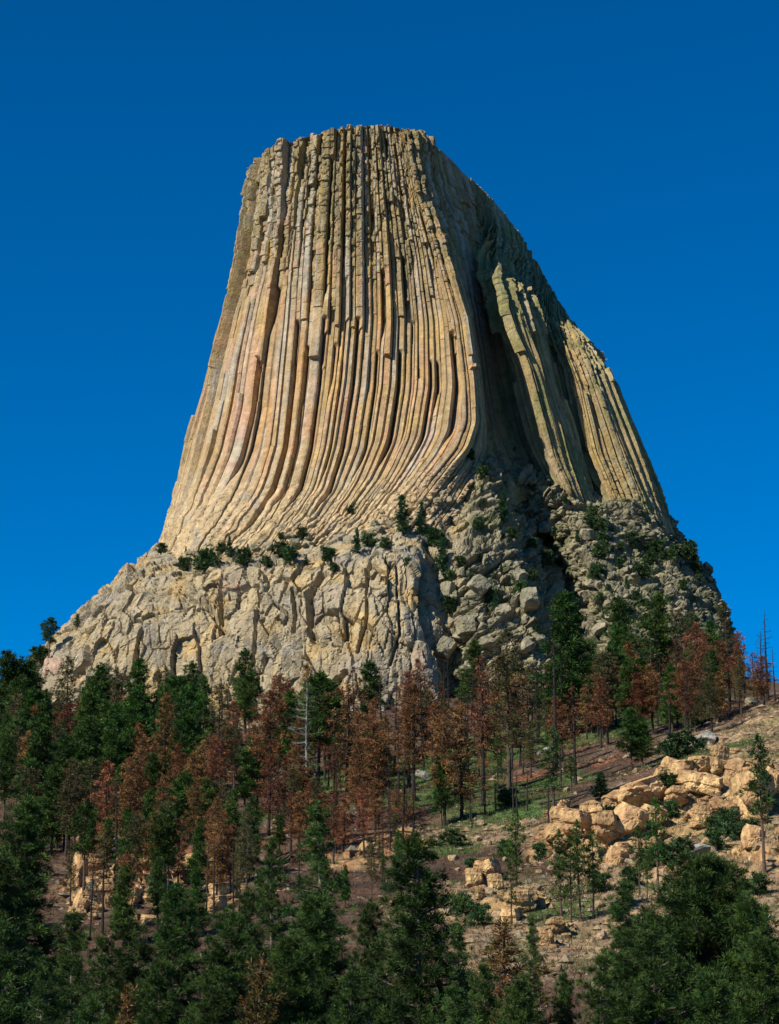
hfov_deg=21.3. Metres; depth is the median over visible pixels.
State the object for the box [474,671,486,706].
scorched pine
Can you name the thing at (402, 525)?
pine tree
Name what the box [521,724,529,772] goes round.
burnt pine
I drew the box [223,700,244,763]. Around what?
scorched pine
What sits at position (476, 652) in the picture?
pine tree
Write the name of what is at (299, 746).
scorched pine
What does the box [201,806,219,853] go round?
scorched pine
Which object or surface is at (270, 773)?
scorched pine
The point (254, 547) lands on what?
boulder
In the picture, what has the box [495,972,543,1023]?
pine tree
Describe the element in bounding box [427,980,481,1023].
pine tree
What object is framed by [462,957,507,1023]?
pine tree
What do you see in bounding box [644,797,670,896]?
pine tree
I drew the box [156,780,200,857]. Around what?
pine tree
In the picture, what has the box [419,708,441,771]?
scorched pine
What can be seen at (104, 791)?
scorched pine
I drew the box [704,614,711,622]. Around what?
boulder
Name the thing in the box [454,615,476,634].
boulder
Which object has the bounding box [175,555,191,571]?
juniper shrub
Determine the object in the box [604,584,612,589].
juniper shrub
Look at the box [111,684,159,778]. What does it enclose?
pine tree
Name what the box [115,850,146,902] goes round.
scorched pine
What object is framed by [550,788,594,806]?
fallen log
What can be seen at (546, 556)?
juniper shrub
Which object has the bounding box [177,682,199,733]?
pine tree
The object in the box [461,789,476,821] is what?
burnt pine
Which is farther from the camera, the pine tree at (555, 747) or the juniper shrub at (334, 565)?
the juniper shrub at (334, 565)
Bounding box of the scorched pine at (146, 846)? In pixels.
[134,811,161,886]
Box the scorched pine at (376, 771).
[351,720,401,826]
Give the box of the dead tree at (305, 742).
[289,684,321,795]
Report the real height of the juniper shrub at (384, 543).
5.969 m
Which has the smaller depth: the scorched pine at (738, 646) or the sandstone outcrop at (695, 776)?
the sandstone outcrop at (695, 776)
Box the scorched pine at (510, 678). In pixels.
[490,672,518,729]
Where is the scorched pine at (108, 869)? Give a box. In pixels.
[88,829,116,930]
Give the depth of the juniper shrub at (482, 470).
840.28 m
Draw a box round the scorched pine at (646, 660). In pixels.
[639,638,656,707]
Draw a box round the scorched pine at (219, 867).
[202,820,231,895]
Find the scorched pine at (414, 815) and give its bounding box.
[400,792,426,840]
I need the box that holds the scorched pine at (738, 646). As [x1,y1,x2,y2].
[727,630,750,708]
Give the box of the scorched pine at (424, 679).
[418,665,434,695]
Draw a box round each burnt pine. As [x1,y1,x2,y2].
[80,853,106,937]
[110,773,121,851]
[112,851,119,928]
[203,840,210,908]
[210,838,217,914]
[213,728,231,807]
[215,679,226,754]
[223,688,231,722]
[225,851,239,911]
[229,707,243,786]
[275,753,283,815]
[325,726,330,786]
[332,762,341,788]
[373,671,394,729]
[377,766,394,829]
[383,680,402,773]
[383,787,396,850]
[389,673,422,787]
[395,729,402,797]
[396,775,412,841]
[399,762,406,822]
[411,666,427,766]
[432,678,449,732]
[443,658,458,701]
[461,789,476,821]
[462,709,474,774]
[463,697,469,739]
[464,669,478,727]
[474,711,485,775]
[476,669,482,725]
[478,764,493,815]
[484,664,488,696]
[490,782,503,810]
[504,708,523,770]
[506,760,512,788]
[511,770,514,818]
[512,773,523,829]
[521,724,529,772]
[525,770,530,810]
[528,664,534,724]
[531,659,543,744]
[544,785,550,822]
[545,642,565,768]
[555,733,562,781]
[557,665,569,720]
[643,643,657,714]
[656,659,663,719]
[663,685,676,736]
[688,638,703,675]
[749,630,772,699]
[763,614,771,699]
[768,648,776,700]
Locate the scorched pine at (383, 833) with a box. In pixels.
[376,804,393,859]
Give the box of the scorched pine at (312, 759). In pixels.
[303,736,321,778]
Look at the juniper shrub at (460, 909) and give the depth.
225.02 m
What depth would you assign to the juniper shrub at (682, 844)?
239.45 m
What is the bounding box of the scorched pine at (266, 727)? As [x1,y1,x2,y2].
[234,689,293,802]
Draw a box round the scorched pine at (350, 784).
[341,759,369,811]
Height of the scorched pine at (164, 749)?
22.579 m
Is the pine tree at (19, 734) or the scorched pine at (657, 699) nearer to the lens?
the pine tree at (19, 734)
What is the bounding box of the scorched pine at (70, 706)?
[52,701,80,735]
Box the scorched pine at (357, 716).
[339,710,372,791]
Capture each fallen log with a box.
[341,831,392,835]
[419,796,480,806]
[519,770,568,786]
[519,786,562,792]
[539,792,590,804]
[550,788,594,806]
[559,750,601,762]
[581,765,620,777]
[611,764,633,773]
[611,775,648,789]
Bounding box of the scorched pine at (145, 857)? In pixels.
[138,827,151,887]
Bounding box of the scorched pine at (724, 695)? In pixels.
[717,665,729,717]
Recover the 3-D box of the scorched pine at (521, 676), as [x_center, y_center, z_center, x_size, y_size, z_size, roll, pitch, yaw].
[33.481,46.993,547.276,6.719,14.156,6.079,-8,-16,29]
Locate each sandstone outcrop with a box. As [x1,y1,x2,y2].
[67,851,166,925]
[180,852,245,912]
[357,827,440,857]
[465,858,504,899]
[496,887,546,922]
[539,916,575,947]
[543,775,667,873]
[653,744,778,850]
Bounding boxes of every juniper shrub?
[26,644,51,662]
[155,542,168,553]
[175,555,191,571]
[192,543,222,573]
[215,540,227,553]
[234,546,253,566]
[258,555,271,566]
[269,540,288,557]
[278,532,284,541]
[281,545,295,564]
[281,545,298,556]
[295,524,308,539]
[320,546,334,562]
[328,562,338,572]
[345,503,355,514]
[360,532,376,546]
[376,537,392,549]
[403,557,410,566]
[422,525,449,547]
[437,825,467,846]
[440,569,455,582]
[440,594,459,616]
[448,890,472,916]
[454,555,466,568]
[463,857,478,875]
[465,898,493,926]
[466,448,475,461]
[467,519,482,531]
[473,516,486,528]
[476,465,490,480]
[484,579,492,598]
[490,838,510,857]
[492,782,518,806]
[504,526,520,539]
[513,579,528,594]
[524,537,537,548]
[528,567,538,580]
[529,484,536,490]
[531,841,548,860]
[539,549,558,569]
[561,495,567,501]
[581,515,596,528]
[586,505,599,518]
[586,564,603,579]
[586,868,611,893]
[588,567,601,579]
[590,538,611,560]
[591,516,608,531]
[593,592,604,601]
[594,531,609,545]
[595,561,606,574]
[599,606,607,619]
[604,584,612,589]
[604,802,633,810]
[614,557,626,569]
[616,541,624,551]
[617,865,644,885]
[621,601,634,618]
[623,530,638,546]
[629,590,642,600]
[630,565,639,574]
[632,845,655,871]
[635,611,652,628]
[636,559,653,581]
[637,597,650,608]
[642,547,660,563]
[643,535,654,549]
[648,537,665,556]
[651,839,676,866]
[653,724,708,758]
[657,768,680,788]
[661,799,684,816]
[664,548,680,561]
[670,544,677,550]
[670,832,695,854]
[678,578,689,589]
[679,546,694,561]
[683,538,698,553]
[683,613,701,631]
[686,545,697,557]
[689,561,702,573]
[691,549,697,561]
[694,574,703,580]
[702,806,745,836]
[703,827,727,849]
[704,815,716,831]
[728,817,742,841]
[738,814,760,831]
[749,871,776,894]
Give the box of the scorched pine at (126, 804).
[104,778,141,838]
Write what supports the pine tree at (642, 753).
on the hillside ground at (452, 871)
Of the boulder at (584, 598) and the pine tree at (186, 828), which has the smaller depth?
the pine tree at (186, 828)
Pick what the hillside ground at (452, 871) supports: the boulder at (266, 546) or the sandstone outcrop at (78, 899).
the sandstone outcrop at (78, 899)
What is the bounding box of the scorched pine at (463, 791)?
[446,701,491,819]
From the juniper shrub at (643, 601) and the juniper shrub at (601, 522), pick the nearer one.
the juniper shrub at (643, 601)
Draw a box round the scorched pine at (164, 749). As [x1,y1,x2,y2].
[151,693,180,781]
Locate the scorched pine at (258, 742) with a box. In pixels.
[233,736,269,804]
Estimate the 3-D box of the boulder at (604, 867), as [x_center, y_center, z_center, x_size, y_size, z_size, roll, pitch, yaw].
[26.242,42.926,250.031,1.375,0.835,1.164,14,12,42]
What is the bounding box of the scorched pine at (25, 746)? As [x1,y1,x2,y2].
[16,733,41,781]
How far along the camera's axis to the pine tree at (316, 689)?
414.12 m
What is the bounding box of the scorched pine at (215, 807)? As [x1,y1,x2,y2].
[204,796,224,861]
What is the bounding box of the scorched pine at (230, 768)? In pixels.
[206,725,241,792]
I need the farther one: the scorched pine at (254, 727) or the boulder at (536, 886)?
the scorched pine at (254, 727)
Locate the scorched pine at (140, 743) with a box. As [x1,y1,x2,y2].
[131,731,152,810]
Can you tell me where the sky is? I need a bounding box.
[0,0,778,685]
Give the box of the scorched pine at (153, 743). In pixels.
[148,741,164,779]
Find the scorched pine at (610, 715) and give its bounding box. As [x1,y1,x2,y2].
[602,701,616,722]
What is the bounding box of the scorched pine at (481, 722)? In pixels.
[467,655,506,806]
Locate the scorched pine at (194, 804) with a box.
[183,781,209,852]
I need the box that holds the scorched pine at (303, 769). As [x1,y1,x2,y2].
[276,756,319,825]
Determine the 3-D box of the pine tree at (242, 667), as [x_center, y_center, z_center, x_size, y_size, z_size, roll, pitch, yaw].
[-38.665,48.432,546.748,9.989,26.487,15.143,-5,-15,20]
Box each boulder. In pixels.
[172,561,180,564]
[250,544,258,550]
[262,541,272,550]
[289,538,298,545]
[304,534,311,539]
[370,520,379,525]
[374,525,383,532]
[386,520,393,527]
[415,770,429,778]
[433,497,441,502]
[434,636,457,658]
[439,581,455,601]
[444,495,453,504]
[448,855,458,860]
[452,590,459,598]
[452,631,466,639]
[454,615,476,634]
[457,567,464,576]
[464,589,480,599]
[464,660,471,671]
[466,574,491,597]
[474,836,480,841]
[476,819,484,825]
[477,615,484,621]
[477,622,487,631]
[478,636,496,649]
[484,840,491,845]
[485,887,493,894]
[491,911,500,919]
[494,603,513,618]
[501,640,520,656]
[508,569,526,583]
[520,587,539,612]
[521,617,528,623]
[521,636,532,653]
[532,632,545,645]
[532,883,542,890]
[538,570,545,580]
[539,521,552,533]
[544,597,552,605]
[547,583,564,599]
[551,964,561,971]
[552,576,564,587]
[572,571,577,578]
[579,528,593,539]
[579,591,589,606]
[581,581,587,588]
[585,579,595,587]
[591,622,606,635]
[591,921,599,925]
[594,900,603,907]
[596,931,607,939]
[602,865,611,869]
[604,610,612,621]
[606,572,613,579]
[622,567,630,572]
[624,858,631,864]
[680,601,686,607]
[690,731,715,744]
[690,843,710,857]
[703,561,712,570]
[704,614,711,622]
[706,576,712,581]
[710,845,717,852]
[729,747,740,753]
[745,697,759,703]
[752,845,760,849]
[767,731,775,735]
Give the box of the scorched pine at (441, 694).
[436,681,451,705]
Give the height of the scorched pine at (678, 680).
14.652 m
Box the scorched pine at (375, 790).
[365,778,393,839]
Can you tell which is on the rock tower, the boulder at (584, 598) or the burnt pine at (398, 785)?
the boulder at (584, 598)
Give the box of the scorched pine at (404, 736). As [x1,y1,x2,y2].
[397,707,412,765]
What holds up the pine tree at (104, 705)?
on the hillside ground at (452, 871)
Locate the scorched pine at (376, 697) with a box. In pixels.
[368,695,386,730]
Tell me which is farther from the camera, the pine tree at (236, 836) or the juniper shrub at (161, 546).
the juniper shrub at (161, 546)
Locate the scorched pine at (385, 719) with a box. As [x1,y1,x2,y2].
[370,716,403,776]
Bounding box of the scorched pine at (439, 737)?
[427,706,481,825]
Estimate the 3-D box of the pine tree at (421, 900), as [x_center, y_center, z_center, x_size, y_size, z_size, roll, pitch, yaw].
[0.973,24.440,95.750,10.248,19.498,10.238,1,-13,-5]
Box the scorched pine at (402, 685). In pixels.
[385,670,430,732]
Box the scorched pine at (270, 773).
[253,753,285,835]
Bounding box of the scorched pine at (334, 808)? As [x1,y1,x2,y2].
[325,793,343,863]
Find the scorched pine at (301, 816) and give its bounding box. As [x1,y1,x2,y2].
[285,791,311,851]
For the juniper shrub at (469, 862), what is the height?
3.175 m
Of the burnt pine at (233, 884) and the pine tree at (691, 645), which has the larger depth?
the pine tree at (691, 645)
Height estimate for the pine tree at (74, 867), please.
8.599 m
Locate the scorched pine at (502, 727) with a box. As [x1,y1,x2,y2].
[479,686,512,751]
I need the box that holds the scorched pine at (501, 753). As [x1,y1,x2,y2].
[492,729,513,777]
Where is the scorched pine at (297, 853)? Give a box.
[289,827,307,874]
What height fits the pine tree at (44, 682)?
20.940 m
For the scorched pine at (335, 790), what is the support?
on the hillside ground at (452, 871)
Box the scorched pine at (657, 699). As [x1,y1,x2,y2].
[649,676,663,723]
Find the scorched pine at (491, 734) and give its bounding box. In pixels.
[474,698,494,754]
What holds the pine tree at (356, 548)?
on the rock tower
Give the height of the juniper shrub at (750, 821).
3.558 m
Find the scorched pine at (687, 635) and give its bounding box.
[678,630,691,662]
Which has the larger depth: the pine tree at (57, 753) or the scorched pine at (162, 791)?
the pine tree at (57, 753)
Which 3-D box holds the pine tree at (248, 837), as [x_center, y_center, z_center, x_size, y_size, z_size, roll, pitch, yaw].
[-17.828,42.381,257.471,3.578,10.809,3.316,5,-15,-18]
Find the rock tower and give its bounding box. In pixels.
[29,124,743,730]
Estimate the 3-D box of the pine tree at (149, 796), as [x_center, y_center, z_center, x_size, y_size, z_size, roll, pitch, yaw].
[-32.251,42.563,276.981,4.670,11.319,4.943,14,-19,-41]
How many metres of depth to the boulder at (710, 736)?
350.21 m
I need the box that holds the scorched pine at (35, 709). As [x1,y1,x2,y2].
[28,704,51,761]
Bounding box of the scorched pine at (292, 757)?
[286,735,297,780]
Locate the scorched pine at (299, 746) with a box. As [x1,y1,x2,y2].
[286,716,315,782]
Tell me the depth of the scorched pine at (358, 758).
322.30 m
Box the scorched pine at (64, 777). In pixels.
[47,770,81,850]
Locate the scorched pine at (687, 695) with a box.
[670,662,697,736]
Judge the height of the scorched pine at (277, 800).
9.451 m
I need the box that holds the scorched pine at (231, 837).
[222,823,242,893]
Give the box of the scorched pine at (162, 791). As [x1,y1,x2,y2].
[151,775,179,840]
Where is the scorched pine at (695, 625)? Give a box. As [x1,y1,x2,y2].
[678,622,710,705]
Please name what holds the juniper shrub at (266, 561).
on the rock tower
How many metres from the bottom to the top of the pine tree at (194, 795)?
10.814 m
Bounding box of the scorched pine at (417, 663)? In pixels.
[410,658,425,711]
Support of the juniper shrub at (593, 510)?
on the rock tower
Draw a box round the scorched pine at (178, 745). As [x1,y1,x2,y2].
[166,741,183,787]
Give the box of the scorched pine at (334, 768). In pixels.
[324,744,347,797]
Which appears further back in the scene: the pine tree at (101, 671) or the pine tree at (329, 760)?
the pine tree at (101, 671)
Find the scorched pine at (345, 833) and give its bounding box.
[322,798,355,853]
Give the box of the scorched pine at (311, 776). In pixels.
[297,774,322,829]
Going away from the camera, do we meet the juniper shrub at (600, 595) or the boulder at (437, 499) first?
the juniper shrub at (600, 595)
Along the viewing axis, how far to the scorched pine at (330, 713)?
463.02 m
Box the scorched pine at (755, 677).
[741,671,766,705]
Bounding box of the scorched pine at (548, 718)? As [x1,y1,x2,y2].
[544,696,565,741]
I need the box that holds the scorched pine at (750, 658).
[745,651,758,697]
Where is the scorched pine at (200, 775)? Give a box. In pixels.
[188,759,210,809]
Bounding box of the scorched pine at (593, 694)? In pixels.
[583,661,602,734]
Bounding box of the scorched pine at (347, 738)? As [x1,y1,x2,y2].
[321,684,365,799]
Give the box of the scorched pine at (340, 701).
[332,687,350,729]
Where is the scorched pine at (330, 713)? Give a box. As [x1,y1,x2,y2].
[322,692,334,761]
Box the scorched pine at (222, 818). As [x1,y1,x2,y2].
[208,808,234,881]
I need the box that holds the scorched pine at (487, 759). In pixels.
[473,731,495,768]
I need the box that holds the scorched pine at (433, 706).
[420,700,445,756]
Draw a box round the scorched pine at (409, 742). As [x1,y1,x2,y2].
[385,682,446,800]
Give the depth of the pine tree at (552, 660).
475.87 m
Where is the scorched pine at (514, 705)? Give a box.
[503,682,523,726]
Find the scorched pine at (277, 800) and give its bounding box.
[267,781,283,827]
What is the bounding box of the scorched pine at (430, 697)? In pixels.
[418,689,440,746]
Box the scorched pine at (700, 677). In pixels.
[696,671,709,727]
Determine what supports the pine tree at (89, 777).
on the hillside ground at (452, 871)
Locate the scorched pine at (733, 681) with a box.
[726,658,746,703]
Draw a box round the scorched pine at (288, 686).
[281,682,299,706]
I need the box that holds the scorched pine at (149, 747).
[139,743,162,787]
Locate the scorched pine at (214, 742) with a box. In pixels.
[203,734,229,817]
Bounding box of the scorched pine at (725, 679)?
[722,656,737,711]
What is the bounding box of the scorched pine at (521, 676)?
[513,671,527,694]
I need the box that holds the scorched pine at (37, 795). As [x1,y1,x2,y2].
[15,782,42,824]
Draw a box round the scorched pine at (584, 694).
[578,684,595,739]
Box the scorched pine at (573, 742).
[558,685,595,784]
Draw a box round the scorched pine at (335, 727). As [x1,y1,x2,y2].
[322,709,345,776]
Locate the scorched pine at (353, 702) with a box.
[346,698,360,756]
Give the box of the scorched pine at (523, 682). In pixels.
[516,675,531,730]
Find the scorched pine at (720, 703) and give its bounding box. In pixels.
[703,671,735,721]
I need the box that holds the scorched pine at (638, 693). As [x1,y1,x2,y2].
[614,671,653,729]
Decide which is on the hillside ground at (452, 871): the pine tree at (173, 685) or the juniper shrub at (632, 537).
the pine tree at (173, 685)
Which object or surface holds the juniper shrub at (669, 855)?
on the hillside ground at (452, 871)
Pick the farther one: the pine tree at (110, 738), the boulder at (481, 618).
the boulder at (481, 618)
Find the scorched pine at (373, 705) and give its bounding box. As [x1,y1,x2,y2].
[359,699,379,756]
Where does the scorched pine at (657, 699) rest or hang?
on the hillside ground at (452, 871)
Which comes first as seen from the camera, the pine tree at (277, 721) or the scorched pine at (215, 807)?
the scorched pine at (215, 807)
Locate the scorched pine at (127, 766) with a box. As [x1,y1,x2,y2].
[113,757,141,810]
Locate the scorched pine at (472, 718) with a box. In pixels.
[468,700,478,741]
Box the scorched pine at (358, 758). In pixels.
[344,739,373,831]
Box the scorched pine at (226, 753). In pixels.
[208,735,229,789]
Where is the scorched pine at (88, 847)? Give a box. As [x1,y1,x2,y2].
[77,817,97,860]
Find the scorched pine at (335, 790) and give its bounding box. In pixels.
[330,781,348,820]
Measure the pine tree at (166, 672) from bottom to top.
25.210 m
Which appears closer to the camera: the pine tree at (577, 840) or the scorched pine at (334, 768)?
the pine tree at (577, 840)
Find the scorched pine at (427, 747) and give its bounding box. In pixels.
[420,714,439,759]
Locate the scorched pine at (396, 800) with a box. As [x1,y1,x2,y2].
[387,789,405,816]
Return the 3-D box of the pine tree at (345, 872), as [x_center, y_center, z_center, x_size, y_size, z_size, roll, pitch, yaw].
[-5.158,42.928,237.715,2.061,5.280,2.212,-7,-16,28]
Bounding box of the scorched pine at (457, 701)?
[449,699,465,742]
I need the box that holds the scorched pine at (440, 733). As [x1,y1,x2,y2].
[434,710,448,754]
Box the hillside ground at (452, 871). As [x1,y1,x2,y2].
[0,679,778,1023]
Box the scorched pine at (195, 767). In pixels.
[169,752,214,835]
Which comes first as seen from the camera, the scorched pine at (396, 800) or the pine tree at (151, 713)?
the scorched pine at (396, 800)
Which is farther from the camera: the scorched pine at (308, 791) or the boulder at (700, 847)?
the scorched pine at (308, 791)
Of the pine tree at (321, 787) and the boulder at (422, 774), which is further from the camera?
the boulder at (422, 774)
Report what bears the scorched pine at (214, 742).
on the hillside ground at (452, 871)
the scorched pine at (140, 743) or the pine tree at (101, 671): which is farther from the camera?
the pine tree at (101, 671)
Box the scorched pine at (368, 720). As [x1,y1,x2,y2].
[355,715,374,783]
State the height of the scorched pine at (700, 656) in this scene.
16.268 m
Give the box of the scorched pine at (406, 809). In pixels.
[395,795,412,826]
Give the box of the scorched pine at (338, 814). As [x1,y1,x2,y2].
[327,809,346,853]
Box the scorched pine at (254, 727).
[238,725,260,756]
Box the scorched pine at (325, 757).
[314,704,337,781]
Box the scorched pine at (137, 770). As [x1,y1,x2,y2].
[117,765,150,834]
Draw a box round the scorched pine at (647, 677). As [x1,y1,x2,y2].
[631,664,666,734]
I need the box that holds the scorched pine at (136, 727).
[130,722,152,765]
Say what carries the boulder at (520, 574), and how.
on the rock tower
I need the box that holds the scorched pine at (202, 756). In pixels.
[192,739,217,777]
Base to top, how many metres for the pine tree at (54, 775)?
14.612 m
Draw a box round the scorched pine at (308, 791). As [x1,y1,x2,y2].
[295,781,329,838]
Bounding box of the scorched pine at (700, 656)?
[688,642,719,721]
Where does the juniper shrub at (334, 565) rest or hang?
on the rock tower
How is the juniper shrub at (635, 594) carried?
on the rock tower
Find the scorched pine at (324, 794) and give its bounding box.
[304,791,337,844]
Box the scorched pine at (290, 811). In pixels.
[282,790,303,853]
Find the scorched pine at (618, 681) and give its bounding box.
[609,664,625,725]
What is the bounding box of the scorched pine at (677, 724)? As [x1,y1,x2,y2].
[658,665,683,727]
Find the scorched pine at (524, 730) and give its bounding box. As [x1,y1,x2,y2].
[505,702,538,767]
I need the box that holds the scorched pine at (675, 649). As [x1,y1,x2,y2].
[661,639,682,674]
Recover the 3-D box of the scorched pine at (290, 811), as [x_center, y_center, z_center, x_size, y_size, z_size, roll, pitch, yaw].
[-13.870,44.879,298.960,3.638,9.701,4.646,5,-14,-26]
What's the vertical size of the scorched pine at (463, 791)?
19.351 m
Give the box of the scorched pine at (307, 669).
[295,663,313,730]
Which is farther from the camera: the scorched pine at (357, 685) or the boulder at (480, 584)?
the boulder at (480, 584)
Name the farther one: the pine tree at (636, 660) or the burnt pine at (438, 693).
the pine tree at (636, 660)
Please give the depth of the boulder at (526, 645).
760.14 m
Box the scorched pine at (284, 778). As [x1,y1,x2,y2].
[268,753,292,823]
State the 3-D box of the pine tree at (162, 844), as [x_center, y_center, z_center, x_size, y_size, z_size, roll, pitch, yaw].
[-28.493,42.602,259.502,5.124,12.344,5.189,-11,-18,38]
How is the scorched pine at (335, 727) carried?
on the hillside ground at (452, 871)
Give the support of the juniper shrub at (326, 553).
on the rock tower
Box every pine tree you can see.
[0,648,33,728]
[0,655,42,695]
[0,675,23,727]
[0,688,24,729]
[0,712,12,727]
[0,715,31,776]
[0,733,19,822]
[0,794,78,1022]
[0,850,49,1021]
[0,913,60,1023]
[2,693,33,720]
[6,712,65,828]
[8,766,44,807]
[9,678,30,703]
[9,724,27,806]
[15,704,34,739]
[15,786,48,856]
[16,954,74,1023]
[22,685,42,716]
[23,655,47,686]
[31,689,58,728]
[32,698,54,749]
[35,763,71,850]
[37,675,51,700]
[37,907,101,1023]
[39,616,61,657]
[44,688,55,718]
[47,722,69,764]
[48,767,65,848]
[49,720,71,762]
[50,736,69,767]
[51,655,78,731]
[51,691,70,730]
[51,774,82,855]
[55,733,87,802]
[55,930,115,1023]
[56,992,107,1023]
[59,758,91,848]
[60,838,80,905]
[65,799,101,888]
[68,725,101,808]
[69,687,104,774]
[71,761,94,843]
[73,613,79,626]
[73,678,93,723]
[74,662,114,717]
[76,715,101,767]
[76,717,97,798]
[80,756,108,811]
[83,916,176,1023]
[91,694,112,755]
[94,718,130,805]
[97,817,117,876]
[99,698,129,745]
[102,761,127,836]
[103,677,129,733]
[104,667,127,765]
[108,864,139,942]
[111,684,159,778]
[113,812,144,880]
[114,728,139,782]
[114,807,132,852]
[114,982,141,1023]
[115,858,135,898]
[121,657,153,713]
[124,813,146,878]
[130,954,179,1023]
[135,751,166,811]
[135,880,222,1023]
[136,789,156,863]
[138,703,158,774]
[138,803,181,897]
[139,812,152,865]
[144,856,169,930]
[145,692,172,753]
[149,718,172,778]
[151,667,177,727]
[151,690,157,729]
[151,800,176,872]
[155,672,183,727]
[155,824,181,888]
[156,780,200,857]
[161,717,194,783]
[169,706,207,775]
[170,702,178,750]
[170,771,207,839]
[172,907,264,1023]
[173,681,207,736]
[174,674,198,742]
[174,814,191,875]
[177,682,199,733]
[180,660,202,711]
[183,822,212,881]
[186,866,211,933]
[189,776,203,839]
[190,674,215,754]
[190,777,227,842]
[192,977,246,1023]
[196,683,236,782]
[212,788,241,881]
[217,779,236,824]
[219,789,240,843]
[220,724,248,786]
[222,885,274,1023]
[223,647,259,741]
[225,536,233,557]
[225,827,244,891]
[229,842,251,911]
[232,669,266,746]
[232,748,267,813]
[232,810,258,890]
[234,952,286,1023]
[236,810,258,868]
[237,734,275,795]
[239,795,264,849]
[239,809,262,879]
[251,866,265,925]
[253,836,302,1013]
[255,724,276,787]
[259,814,292,849]
[260,929,344,1023]
[263,887,379,1023]
[265,692,286,768]
[268,799,359,1012]
[271,689,299,779]
[274,766,305,822]
[289,713,330,777]
[292,717,319,785]
[293,668,353,785]
[303,775,331,848]
[305,674,335,756]
[322,733,349,786]
[330,965,377,1023]
[332,704,358,758]
[336,897,399,1021]
[337,864,351,907]
[339,830,500,1023]
[350,528,361,553]
[356,730,393,787]
[357,658,395,719]
[363,836,384,904]
[375,849,387,884]
[388,811,400,840]
[391,830,405,893]
[394,494,411,535]
[414,501,428,535]
[417,686,436,749]
[424,755,464,825]
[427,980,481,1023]
[429,917,489,1023]
[433,537,448,571]
[437,698,453,726]
[454,639,486,710]
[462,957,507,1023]
[468,568,472,580]
[471,917,562,1023]
[483,626,540,787]
[488,735,508,789]
[491,589,499,607]
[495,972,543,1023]
[496,491,508,523]
[502,809,532,887]
[503,849,522,921]
[512,914,548,1023]
[521,720,547,777]
[523,662,540,713]
[526,682,550,737]
[528,589,603,737]
[535,619,541,633]
[535,697,551,740]
[536,727,564,805]
[541,649,570,692]
[546,829,569,915]
[547,969,582,1023]
[550,523,556,538]
[557,836,577,920]
[562,755,580,794]
[563,819,591,921]
[568,636,602,663]
[573,638,598,707]
[574,665,596,732]
[576,948,630,1023]
[579,657,613,738]
[580,829,609,918]
[584,877,647,1023]
[589,771,610,798]
[591,650,622,745]
[596,924,677,1023]
[597,846,778,1023]
[600,596,644,679]
[602,641,626,719]
[607,620,638,658]
[612,656,648,740]
[614,707,642,769]
[615,924,699,1023]
[619,632,633,683]
[624,576,628,588]
[628,715,659,766]
[628,825,646,894]
[631,591,681,703]
[632,656,648,695]
[639,849,653,898]
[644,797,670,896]
[649,641,674,704]
[656,663,682,729]
[665,608,697,662]
[678,684,701,731]
[679,642,697,698]
[679,699,702,725]
[681,654,702,714]
[682,668,708,730]
[684,965,748,1023]
[693,659,724,732]
[695,649,731,720]
[697,619,731,682]
[715,601,743,701]
[718,889,778,1020]
[729,929,778,1023]
[730,654,756,716]
[738,733,778,873]
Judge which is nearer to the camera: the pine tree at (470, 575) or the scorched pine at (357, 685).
the scorched pine at (357, 685)
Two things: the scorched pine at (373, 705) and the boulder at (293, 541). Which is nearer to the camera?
the scorched pine at (373, 705)
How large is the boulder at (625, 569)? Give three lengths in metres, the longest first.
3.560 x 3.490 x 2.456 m
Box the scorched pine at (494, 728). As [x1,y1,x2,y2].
[486,686,510,756]
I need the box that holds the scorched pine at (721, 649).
[707,638,734,684]
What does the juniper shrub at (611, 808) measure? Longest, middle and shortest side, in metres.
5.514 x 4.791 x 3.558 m
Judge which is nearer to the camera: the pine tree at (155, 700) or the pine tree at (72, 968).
the pine tree at (72, 968)
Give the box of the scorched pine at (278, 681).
[264,673,299,722]
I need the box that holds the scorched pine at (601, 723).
[587,676,613,748]
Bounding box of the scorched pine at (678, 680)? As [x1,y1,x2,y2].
[656,659,700,734]
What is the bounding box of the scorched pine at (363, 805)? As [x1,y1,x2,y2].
[353,783,382,857]
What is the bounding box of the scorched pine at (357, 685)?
[344,666,368,744]
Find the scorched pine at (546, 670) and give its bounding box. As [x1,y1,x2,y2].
[541,660,551,699]
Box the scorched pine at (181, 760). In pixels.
[164,751,194,796]
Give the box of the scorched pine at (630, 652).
[621,640,640,705]
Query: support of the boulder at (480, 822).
on the hillside ground at (452, 871)
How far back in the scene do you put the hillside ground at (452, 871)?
277.24 m
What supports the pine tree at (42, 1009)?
on the hillside ground at (452, 871)
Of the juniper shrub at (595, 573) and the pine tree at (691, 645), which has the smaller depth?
the pine tree at (691, 645)
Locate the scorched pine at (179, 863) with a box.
[167,818,187,885]
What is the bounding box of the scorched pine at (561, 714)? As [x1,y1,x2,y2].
[547,699,576,755]
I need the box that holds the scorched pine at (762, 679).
[749,655,778,704]
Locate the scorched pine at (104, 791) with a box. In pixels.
[81,760,122,849]
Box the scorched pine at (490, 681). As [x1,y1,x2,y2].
[489,658,502,725]
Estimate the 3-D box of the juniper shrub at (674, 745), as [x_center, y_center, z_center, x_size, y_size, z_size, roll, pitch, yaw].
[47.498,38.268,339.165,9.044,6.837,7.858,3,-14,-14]

